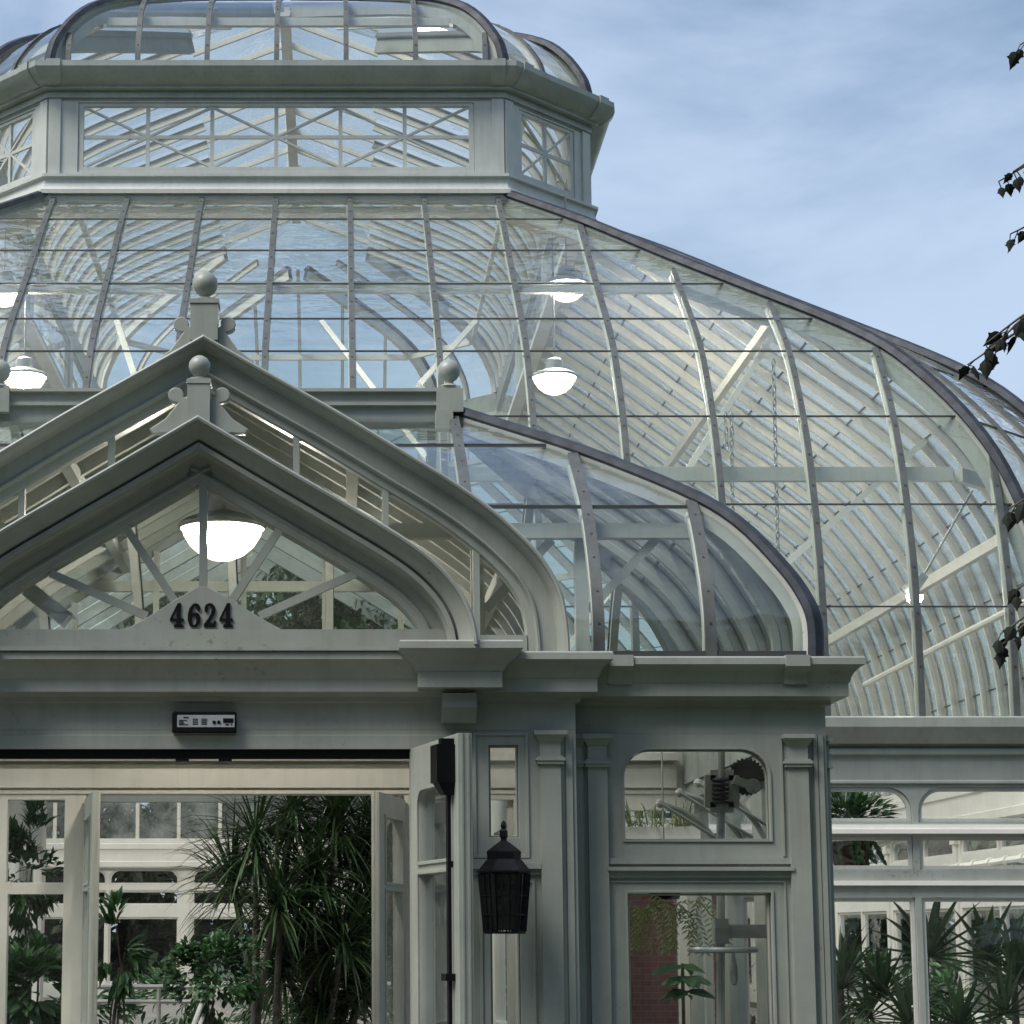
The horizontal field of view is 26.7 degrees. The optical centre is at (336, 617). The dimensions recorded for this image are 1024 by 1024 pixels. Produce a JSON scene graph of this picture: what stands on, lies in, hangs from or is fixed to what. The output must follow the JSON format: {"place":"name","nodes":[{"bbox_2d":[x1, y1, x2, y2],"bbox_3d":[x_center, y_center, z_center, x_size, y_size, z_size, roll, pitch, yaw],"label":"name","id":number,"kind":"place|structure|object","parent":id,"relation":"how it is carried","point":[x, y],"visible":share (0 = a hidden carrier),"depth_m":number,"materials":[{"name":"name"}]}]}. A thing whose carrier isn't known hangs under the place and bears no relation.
{"place":"outdoors","nodes":[
{"label":"outdoors","id":0,"kind":"place"},
{"bbox_2d":[43,998,756,1023],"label":"floor","id":1,"kind":"structure","parent":0,"point":[150,1011],"depth_m":43.12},
{"bbox_2d":[7,927,61,1023],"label":"tall shrub","id":2,"kind":"object","parent":1,"relation":"on","point":[36,961],"visible":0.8,"depth_m":19.23,"materials":[{"name":"green plant"}]},
{"bbox_2d":[8,800,63,1023],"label":"tall shrub","id":3,"kind":"object","parent":1,"relation":"on","point":[37,904],"visible":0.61,"depth_m":19.96,"materials":[{"name":"green plant"}]},
{"bbox_2d":[43,944,140,1023],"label":"planting","id":4,"kind":"object","parent":1,"relation":"on","point":[130,1008],"visible":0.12,"depth_m":27.00,"materials":[{"name":"green plant"}]},
{"bbox_2d":[98,885,161,1023],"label":"slender shrub","id":5,"kind":"object","parent":1,"relation":"on","point":[122,986],"visible":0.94,"depth_m":20.07,"materials":[{"name":"green plant"}]},
{"bbox_2d":[97,984,209,1023],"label":"handrail","id":6,"kind":"object","parent":1,"relation":"on","point":[158,1001],"visible":0.63,"depth_m":20.67,"materials":[{"name":"silver metal"}]},
{"bbox_2d":[124,592,185,628],"bbox_3d":[-1.952,2.038,21.370,1.880,5.376,1.623,0,-8,0],"label":"indoor tree","id":7,"kind":"object","parent":1,"relation":"on","point":[150,608],"visible":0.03,"depth_m":21.17,"materials":[{"name":"green plant"}]},
{"bbox_2d":[121,958,269,1023],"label":"planting","id":8,"kind":"object","parent":1,"relation":"on","point":[142,980],"visible":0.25,"depth_m":28.89,"materials":[{"name":"green plant"}]},
{"bbox_2d":[158,929,271,1023],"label":"leafy shrub","id":9,"kind":"object","parent":1,"relation":"on","point":[226,953],"visible":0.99,"depth_m":20.25,"materials":[{"name":"green plant"}]},
{"bbox_2d":[160,796,369,1023],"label":"dracaena","id":10,"kind":"object","parent":1,"relation":"on","point":[244,862],"visible":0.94,"depth_m":21.21,"materials":[{"name":"plant"}]},
{"bbox_2d":[208,796,392,1023],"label":"dracaena","id":11,"kind":"object","parent":1,"relation":"on","point":[327,1000],"visible":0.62,"depth_m":21.55,"materials":[{"name":"plant"}]},
{"bbox_2d":[229,929,371,1023],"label":"planting","id":12,"kind":"object","parent":1,"relation":"on","point":[282,1020],"visible":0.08,"depth_m":26.37,"materials":[{"name":"green plant"}]},
{"bbox_2d":[239,567,397,796],"bbox_3d":[-0.293,1.987,21.188,1.979,5.424,1.744,4,-9,-25],"label":"indoor tree","id":13,"kind":"object","parent":1,"relation":"on","point":[303,620],"visible":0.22,"depth_m":21.08,"materials":[{"name":"green plant"}]},
{"bbox_2d":[312,599,409,798],"bbox_3d":[0.551,1.995,20.544,1.569,5.219,1.674,0,-8,0],"label":"indoor tree","id":14,"kind":"object","parent":1,"relation":"on","point":[354,623],"visible":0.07,"depth_m":20.54,"materials":[{"name":"green plant"}]},
{"bbox_2d":[352,803,392,1003],"bbox_3d":[0.778,3.378,24.078,2.026,3.526,1.819,0,-8,0],"label":"dracaena","id":15,"kind":"object","parent":1,"relation":"on","point":[391,962],"visible":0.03,"depth_m":24.05,"materials":[{"name":"plant"}]},
{"bbox_2d":[367,958,392,1023],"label":"planting","id":16,"kind":"object","parent":1,"relation":"on","point":[389,1017],"visible":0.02,"depth_m":28.48,"materials":[{"name":"green plant"}]},
{"bbox_2d":[0,271,865,1023],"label":"entrance porch","id":17,"kind":"object","parent":1,"relation":"on","point":[470,707],"visible":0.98,"depth_m":13.40,"materials":[{"name":"grey paint"}]},
{"bbox_2d":[22,585,75,627],"bbox_3d":[-1.937,-0.214,14.496,0.348,0.563,0.202,0,-8,0],"label":"floodlight","id":18,"kind":"object","parent":17,"relation":"attached to","point":[48,605],"visible":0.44,"depth_m":14.39,"materials":[{"name":"metal"}]},
{"bbox_2d":[80,791,100,1023],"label":"inner door","id":19,"kind":"structure","parent":17,"relation":"in","point":[91,837],"depth_m":17.05,"materials":[{"name":"white paint"}]},
{"bbox_2d":[172,711,236,732],"bbox_3d":[-0.813,0.646,13.200,0.393,0.129,0.083,0,-8,0],"label":"door controller","id":20,"kind":"object","parent":17,"relation":"attached to","point":[204,721],"depth_m":13.16,"materials":[{"name":"black plastic"}]},
{"bbox_2d":[178,493,265,552],"bbox_3d":[-0.841,-0.960,15.857,0.650,1.094,0.650,0,-8,0],"label":"pendant lamp","id":21,"kind":"object","parent":17,"relation":"hanging from","point":[229,526],"visible":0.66,"depth_m":15.71,"materials":[{"name":"white glass"}]},
{"bbox_2d":[371,791,405,1023],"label":"inner door","id":22,"kind":"structure","parent":17,"relation":"in","point":[384,807],"depth_m":17.22,"materials":[{"name":"white paint"}]},
{"bbox_2d":[411,733,473,1023],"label":"door","id":23,"kind":"structure","parent":17,"relation":"in","point":[442,765],"depth_m":12.15,"materials":[{"name":"grey paint"}]},
{"bbox_2d":[477,820,530,933],"bbox_3d":[1.025,1.560,12.890,0.301,0.675,0.427,-3,-9,23],"label":"wall lantern","id":24,"kind":"object","parent":17,"relation":"attached to","point":[504,875],"depth_m":12.74,"materials":[{"name":"black metal"}]},
{"bbox_2d":[629,752,732,957],"bbox_3d":[2.369,1.505,15.159,0.872,1.776,0.551,0,-8,0],"label":"hanging fern","id":25,"kind":"object","parent":17,"relation":"hanging from","point":[645,912],"visible":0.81,"depth_m":15.06,"materials":[{"name":"green plant"}]},
{"bbox_2d":[624,751,768,839],"bbox_3d":[2.257,1.119,13.501,0.901,0.558,0.050,0,-8,0],"label":"arched window","id":26,"kind":"structure","parent":17,"relation":"in","point":[766,801],"depth_m":13.48,"materials":[{"name":"green paint"}]},
{"bbox_2d":[628,893,772,1023],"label":"window","id":27,"kind":"structure","parent":17,"relation":"in","point":[629,894],"depth_m":13.37,"materials":[{"name":"grey paint"}]},
{"bbox_2d":[655,752,766,1023],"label":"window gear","id":28,"kind":"object","parent":17,"relation":"attached to","point":[720,799],"depth_m":13.85,"materials":[{"name":"grey paint"}]},
{"bbox_2d":[0,0,1023,1023],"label":"glasshouse","id":29,"kind":"structure","parent":1,"relation":"on","point":[954,777],"depth_m":30.57,"materials":[{"name":"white glass"}]},
{"bbox_2d":[0,228,16,302],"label":"pendant lamp","id":30,"kind":"object","parent":29,"relation":"hanging from","point":[6,275],"visible":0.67,"depth_m":30.53,"materials":[{"name":"white glass"}]},
{"bbox_2d":[0,234,28,305],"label":"lantern window","id":31,"kind":"structure","parent":29,"relation":"in","point":[15,260],"depth_m":35.73,"materials":[{"name":"glass"}]},
{"bbox_2d":[0,110,34,189],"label":"lantern window","id":32,"kind":"structure","parent":29,"relation":"in","point":[12,150],"depth_m":30.81,"materials":[{"name":"clear glass"}]},
{"bbox_2d":[7,221,47,387],"bbox_3d":[-4.395,-4.493,30.374,0.650,2.715,0.650,0,-8,0],"label":"pendant lamp","id":33,"kind":"object","parent":29,"relation":"hanging from","point":[25,373],"visible":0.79,"depth_m":30.16,"materials":[{"name":"white glass"}]},
{"bbox_2d":[34,271,67,384],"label":"lantern window","id":34,"kind":"structure","parent":29,"relation":"in","point":[52,332],"depth_m":40.12,"materials":[{"name":"clear glass"}]},
{"bbox_2d":[43,917,105,982],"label":"window","id":35,"kind":"structure","parent":29,"relation":"in","point":[45,917],"depth_m":53.49,"materials":[{"name":"white paint"}]},
{"bbox_2d":[49,869,106,883],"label":"window","id":36,"kind":"structure","parent":29,"relation":"in","point":[102,872],"depth_m":53.71,"materials":[{"name":"white paint"}]},
{"bbox_2d":[73,354,83,387],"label":"lantern window","id":37,"kind":"structure","parent":29,"relation":"in","point":[78,376],"depth_m":43.98,"materials":[{"name":"glass"}]},
{"bbox_2d":[53,891,105,904],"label":"window","id":38,"kind":"structure","parent":29,"relation":"in","point":[99,891],"depth_m":53.61,"materials":[{"name":"white paint"}]},
{"bbox_2d":[108,917,178,982],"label":"window","id":39,"kind":"structure","parent":29,"relation":"in","point":[177,918],"depth_m":53.54,"materials":[{"name":"white paint"}]},
{"bbox_2d":[109,891,178,904],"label":"window","id":40,"kind":"structure","parent":29,"relation":"in","point":[177,903],"depth_m":53.61,"materials":[{"name":"white paint"}]},
{"bbox_2d":[110,869,178,883],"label":"window","id":41,"kind":"structure","parent":29,"relation":"in","point":[119,869],"depth_m":53.71,"materials":[{"name":"white paint"}]},
{"bbox_2d":[193,869,249,883],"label":"window","id":42,"kind":"structure","parent":29,"relation":"in","point":[203,869],"depth_m":53.70,"materials":[{"name":"white paint"}]},
{"bbox_2d":[192,917,261,982],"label":"window","id":43,"kind":"structure","parent":29,"relation":"in","point":[193,918],"depth_m":53.54,"materials":[{"name":"white paint"}]},
{"bbox_2d":[193,891,261,904],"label":"window","id":44,"kind":"structure","parent":29,"relation":"in","point":[214,891],"depth_m":53.61,"materials":[{"name":"white paint"}]},
{"bbox_2d":[78,103,473,171],"bbox_3d":[-0.848,-6.754,30.257,5.572,1.014,0.070,0,-8,0],"label":"lantern window","id":45,"kind":"structure","parent":29,"relation":"in","point":[141,137],"depth_m":30.24,"materials":[{"name":"clear glass"}]},
{"bbox_2d":[400,447,419,458],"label":"lantern window","id":46,"kind":"structure","parent":29,"relation":"in","point":[418,456],"depth_m":49.63,"materials":[{"name":"glass"}]},
{"bbox_2d":[447,447,479,466],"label":"lantern window","id":47,"kind":"structure","parent":29,"relation":"in","point":[450,462],"depth_m":49.20,"materials":[{"name":"glass"}]},
{"bbox_2d":[498,357,514,419],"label":"lantern window","id":48,"kind":"structure","parent":29,"relation":"in","point":[509,390],"depth_m":45.29,"materials":[{"name":"glass"}]},
{"bbox_2d":[519,273,541,374],"bbox_3d":[3.657,-5.331,39.948,0.070,1.014,5.099,0,-8,0],"label":"lantern window","id":49,"kind":"structure","parent":29,"relation":"in","point":[535,309],"depth_m":39.75,"materials":[{"name":"glass"}]},
{"bbox_2d":[519,110,573,197],"bbox_3d":[2.998,-6.658,30.908,0.070,1.014,1.241,-8,-12,44],"label":"lantern window","id":50,"kind":"structure","parent":29,"relation":"in","point":[569,189],"depth_m":30.93,"materials":[{"name":"clear glass"}]},
{"bbox_2d":[533,231,576,390],"bbox_3d":[3.069,-4.479,30.372,0.650,2.715,0.650,0,-8,0],"label":"pendant lamp","id":51,"kind":"object","parent":29,"relation":"hanging from","point":[554,375],"visible":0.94,"depth_m":30.16,"materials":[{"name":"white glass"}]},
{"bbox_2d":[546,240,563,280],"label":"lantern window","id":52,"kind":"structure","parent":29,"relation":"in","point":[557,245],"depth_m":36.24,"materials":[{"name":"glass"}]},
{"bbox_2d":[545,196,588,297],"bbox_3d":[3.284,-5.277,30.692,0.650,1.565,0.650,0,-8,0],"label":"pendant lamp","id":53,"kind":"object","parent":29,"relation":"hanging from","point":[566,272],"visible":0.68,"depth_m":30.54,"materials":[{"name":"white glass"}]},
{"bbox_2d":[625,813,708,821],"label":"window","id":54,"kind":"structure","parent":29,"relation":"in","point":[644,820],"depth_m":23.31,"materials":[{"name":"paint"}]},
{"bbox_2d":[724,411,728,450],"bbox_3d":[4.870,-2.326,26.822,0.051,0.508,0.051,-4,-9,23],"label":"chain","id":55,"kind":"object","parent":29,"relation":"hanging from","point":[725,434],"visible":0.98,"depth_m":26.81,"materials":[{"name":"metal"}]},
{"bbox_2d":[729,411,734,510],"bbox_3d":[4.933,-1.923,26.763,0.070,1.323,0.058,-3,-9,22],"label":"chain","id":56,"kind":"object","parent":29,"relation":"hanging from","point":[731,465],"visible":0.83,"depth_m":26.78,"materials":[{"name":"metal"}]},
{"bbox_2d":[771,358,779,552],"bbox_3d":[5.440,-1.970,26.567,0.064,2.561,0.056,-3,-9,22],"label":"chain","id":57,"kind":"object","parent":29,"relation":"hanging from","point":[775,451],"visible":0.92,"depth_m":26.58,"materials":[{"name":"metal"}]},
{"bbox_2d":[741,788,910,821],"bbox_3d":[5.319,2.043,23.356,1.849,0.374,0.050,0,-8,0],"label":"window","id":58,"kind":"structure","parent":29,"relation":"in","point":[908,811],"depth_m":23.33,"materials":[{"name":"green paint"}]},
{"bbox_2d":[744,837,912,869],"bbox_3d":[5.319,2.558,23.280,1.849,0.354,0.050,0,-8,0],"label":"window","id":59,"kind":"structure","parent":29,"relation":"in","point":[909,839],"depth_m":23.26,"materials":[{"name":"green paint"}]},
{"bbox_2d":[743,898,918,1023],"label":"window","id":60,"kind":"structure","parent":29,"relation":"in","point":[911,900],"depth_m":23.12,"materials":[{"name":"white paint"}]},
{"bbox_2d":[839,912,860,997],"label":"window","id":61,"kind":"structure","parent":29,"relation":"in","point":[853,913],"depth_m":41.10,"materials":[{"name":"white paint"}]},
{"bbox_2d":[831,792,897,865],"bbox_3d":[5.801,2.004,24.373,1.199,1.686,0.942,0,-8,0],"label":"hanging basket","id":62,"kind":"object","parent":29,"relation":"hanging from","point":[853,853],"visible":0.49,"depth_m":24.10,"materials":[{"name":"green plant"}]},
{"bbox_2d":[869,844,883,865],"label":"window","id":63,"kind":"structure","parent":29,"relation":"in","point":[880,845],"depth_m":38.32,"materials":[{"name":"white paint"}]},
{"bbox_2d":[864,911,889,1003],"bbox_3d":[9.706,6.072,38.342,0.050,1.614,1.874,0,-8,0],"label":"window","id":64,"kind":"structure","parent":29,"relation":"in","point":[879,912],"depth_m":39.27,"materials":[{"name":"white paint"}]},
{"bbox_2d":[893,841,907,862],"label":"window","id":65,"kind":"structure","parent":29,"relation":"in","point":[897,842],"depth_m":37.17,"materials":[{"name":"white paint"}]},
{"bbox_2d":[895,910,912,1006],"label":"window","id":66,"kind":"structure","parent":29,"relation":"in","point":[907,911],"depth_m":37.09,"materials":[{"name":"white paint"}]},
{"bbox_2d":[900,490,972,602],"bbox_3d":[7.200,-0.834,25.749,0.894,1.354,0.200,-1,-8,9],"label":"spotlight","id":67,"kind":"object","parent":29,"relation":"attached to","point":[923,577],"visible":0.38,"depth_m":25.70,"materials":[{"name":"metal"}]},
{"bbox_2d":[923,841,951,859],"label":"window","id":68,"kind":"structure","parent":29,"relation":"in","point":[925,842],"depth_m":35.27,"materials":[{"name":"white paint"}]},
{"bbox_2d":[926,909,954,977],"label":"window","id":69,"kind":"structure","parent":29,"relation":"in","point":[941,910],"depth_m":35.08,"materials":[{"name":"white paint"}]},
{"bbox_2d":[918,788,1023,821],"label":"window","id":70,"kind":"structure","parent":29,"relation":"in","point":[930,792],"depth_m":23.32,"materials":[{"name":"green paint"}]},
{"bbox_2d":[919,837,1023,869],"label":"window","id":71,"kind":"structure","parent":29,"relation":"in","point":[921,839],"depth_m":23.26,"materials":[{"name":"white paint"}]},
{"bbox_2d":[922,898,1023,1023],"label":"window","id":72,"kind":"structure","parent":29,"relation":"in","point":[924,900],"depth_m":23.18,"materials":[{"name":"green paint"}]},
{"bbox_2d":[962,841,996,854],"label":"window","id":73,"kind":"structure","parent":29,"relation":"in","point":[964,852],"depth_m":32.71,"materials":[{"name":"white paint"}]},
{"bbox_2d":[965,907,1003,1017],"bbox_3d":[9.706,5.145,32.021,0.050,1.614,1.874,0,-8,0],"label":"window","id":74,"kind":"structure","parent":29,"relation":"in","point":[983,908],"depth_m":32.87,"materials":[{"name":"white paint"}]},
{"bbox_2d":[1001,841,1023,849],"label":"window","id":75,"kind":"structure","parent":29,"relation":"in","point":[1003,847],"depth_m":30.91,"materials":[{"name":"white paint"}]},
{"bbox_2d":[1004,906,1023,1021],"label":"window","id":76,"kind":"structure","parent":29,"relation":"in","point":[1011,907],"depth_m":30.82,"materials":[{"name":"white paint"}]},
{"bbox_2d":[629,896,715,1023],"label":"brick wall","id":77,"kind":"structure","parent":1,"relation":"on","point":[648,1004],"depth_m":19.63,"materials":[{"name":"red brick"}]},
{"bbox_2d":[651,963,715,1023],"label":"broad leaf plant","id":78,"kind":"object","parent":1,"relation":"on","point":[693,982],"visible":0.99,"depth_m":14.66,"materials":[{"name":"green plant"}]},
{"bbox_2d":[702,896,713,1023],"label":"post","id":79,"kind":"object","parent":1,"relation":"on","point":[708,976],"visible":0.12,"depth_m":15.36,"materials":[{"name":"white paint"}]},
{"bbox_2d":[625,799,702,838],"bbox_3d":[2.266,1.451,15.550,0.951,0.337,0.469,0,-8,0],"label":"spider plant","id":80,"kind":"object","parent":79,"relation":"on","point":[680,830],"visible":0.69,"depth_m":15.46,"materials":[{"name":"green plant"}]},
{"bbox_2d":[836,925,891,1023],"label":"strap plant","id":81,"kind":"object","parent":1,"relation":"on","point":[843,972],"visible":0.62,"depth_m":24.08,"materials":[{"name":"green plant"}]},
{"bbox_2d":[836,933,901,1023],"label":"fan palm","id":82,"kind":"object","parent":1,"relation":"on","point":[870,1017],"visible":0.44,"depth_m":24.17,"materials":[{"name":"plant"}]},
{"bbox_2d":[844,947,956,1023],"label":"planting","id":83,"kind":"object","parent":1,"relation":"on","point":[935,998],"visible":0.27,"depth_m":25.79,"materials":[{"name":"green plant"}]},
{"bbox_2d":[838,902,1016,1023],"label":"fan palm","id":84,"kind":"object","parent":1,"relation":"on","point":[959,1010],"visible":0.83,"depth_m":23.72,"materials":[{"name":"plant"}]},
{"bbox_2d":[896,949,1011,1023],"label":"planting","id":85,"kind":"object","parent":1,"relation":"on","point":[946,972],"visible":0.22,"depth_m":27.77,"materials":[{"name":"green plant"}]},
{"bbox_2d":[930,902,1023,1023],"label":"fan palm","id":86,"kind":"object","parent":1,"relation":"on","point":[988,944],"visible":0.88,"depth_m":24.23,"materials":[{"name":"plant"}]},
{"bbox_2d":[942,911,1023,1023],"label":"strap plant","id":87,"kind":"object","parent":1,"relation":"on","point":[1009,955],"visible":0.55,"depth_m":24.21,"materials":[{"name":"green plant"}]},
{"bbox_2d":[0,0,1023,933],"label":"sky","id":88,"kind":"structure","parent":0,"point":[846,158],"materials":[{"name":"blue"}]},
{"bbox_2d":[43,934,1023,1023],"bbox_3d":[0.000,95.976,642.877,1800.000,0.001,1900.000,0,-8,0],"label":"ground","id":89,"kind":"structure","parent":0,"point":[753,1004],"depth_m":69.03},
{"bbox_2d":[43,805,64,980],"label":"tree","id":90,"kind":"object","parent":89,"relation":"on","point":[49,925],"visible":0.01,"depth_m":57.39,"materials":[{"name":"green plant"}]},
{"bbox_2d":[45,803,214,980],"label":"tree","id":91,"kind":"object","parent":89,"relation":"on","point":[125,928],"visible":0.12,"depth_m":57.03,"materials":[{"name":"green plant"}]},
{"bbox_2d":[100,803,302,980],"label":"tree","id":92,"kind":"object","parent":89,"relation":"on","point":[170,937],"visible":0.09,"depth_m":55.80,"materials":[{"name":"green plant"}]},
{"bbox_2d":[201,803,392,980],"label":"tree","id":93,"kind":"object","parent":89,"relation":"on","point":[220,922],"visible":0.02,"depth_m":56.83,"materials":[{"name":"green plant"}]},
{"bbox_2d":[319,804,392,973],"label":"tree","id":94,"kind":"object","parent":89,"relation":"on","point":[390,874],"depth_m":56.66,"materials":[{"name":"green plant"}]},
{"bbox_2d":[625,811,665,817],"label":"tree","id":95,"kind":"object","parent":89,"relation":"on","point":[640,812],"depth_m":57.90,"materials":[{"name":"green plant"}]},
{"bbox_2d":[656,799,751,981],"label":"tree","id":96,"kind":"object","parent":89,"relation":"on","point":[749,939],"depth_m":57.13,"materials":[{"name":"green plant"}]},
{"bbox_2d":[685,698,883,974],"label":"tree","id":97,"kind":"object","parent":89,"relation":"on","point":[851,938],"depth_m":59.69,"materials":[{"name":"green plant"}]},
{"bbox_2d":[844,841,1016,996],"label":"tree","id":98,"kind":"object","parent":89,"relation":"on","point":[850,924],"visible":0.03,"depth_m":50.15,"materials":[{"name":"green plant"}]},
{"bbox_2d":[868,841,1023,1008],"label":"tree","id":99,"kind":"object","parent":89,"relation":"on","point":[935,848],"visible":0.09,"depth_m":45.45,"materials":[{"name":"green plant"}]},
{"bbox_2d":[958,42,1023,669],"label":"maple tree","id":100,"kind":"object","parent":89,"relation":"on","point":[996,341],"visible":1,"depth_m":7.72,"materials":[{"name":"green plant"}]},
{"bbox_2d":[971,841,1023,986],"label":"tree","id":101,"kind":"object","parent":89,"relation":"on","point":[1014,912],"visible":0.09,"depth_m":41.21,"materials":[{"name":"green plant"}]},
{"bbox_2d":[749,963,757,1023],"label":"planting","id":102,"kind":"object","parent":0,"point":[752,1019],"visible":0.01,"depth_m":26.55,"materials":[{"name":"green plant"}]}
]}

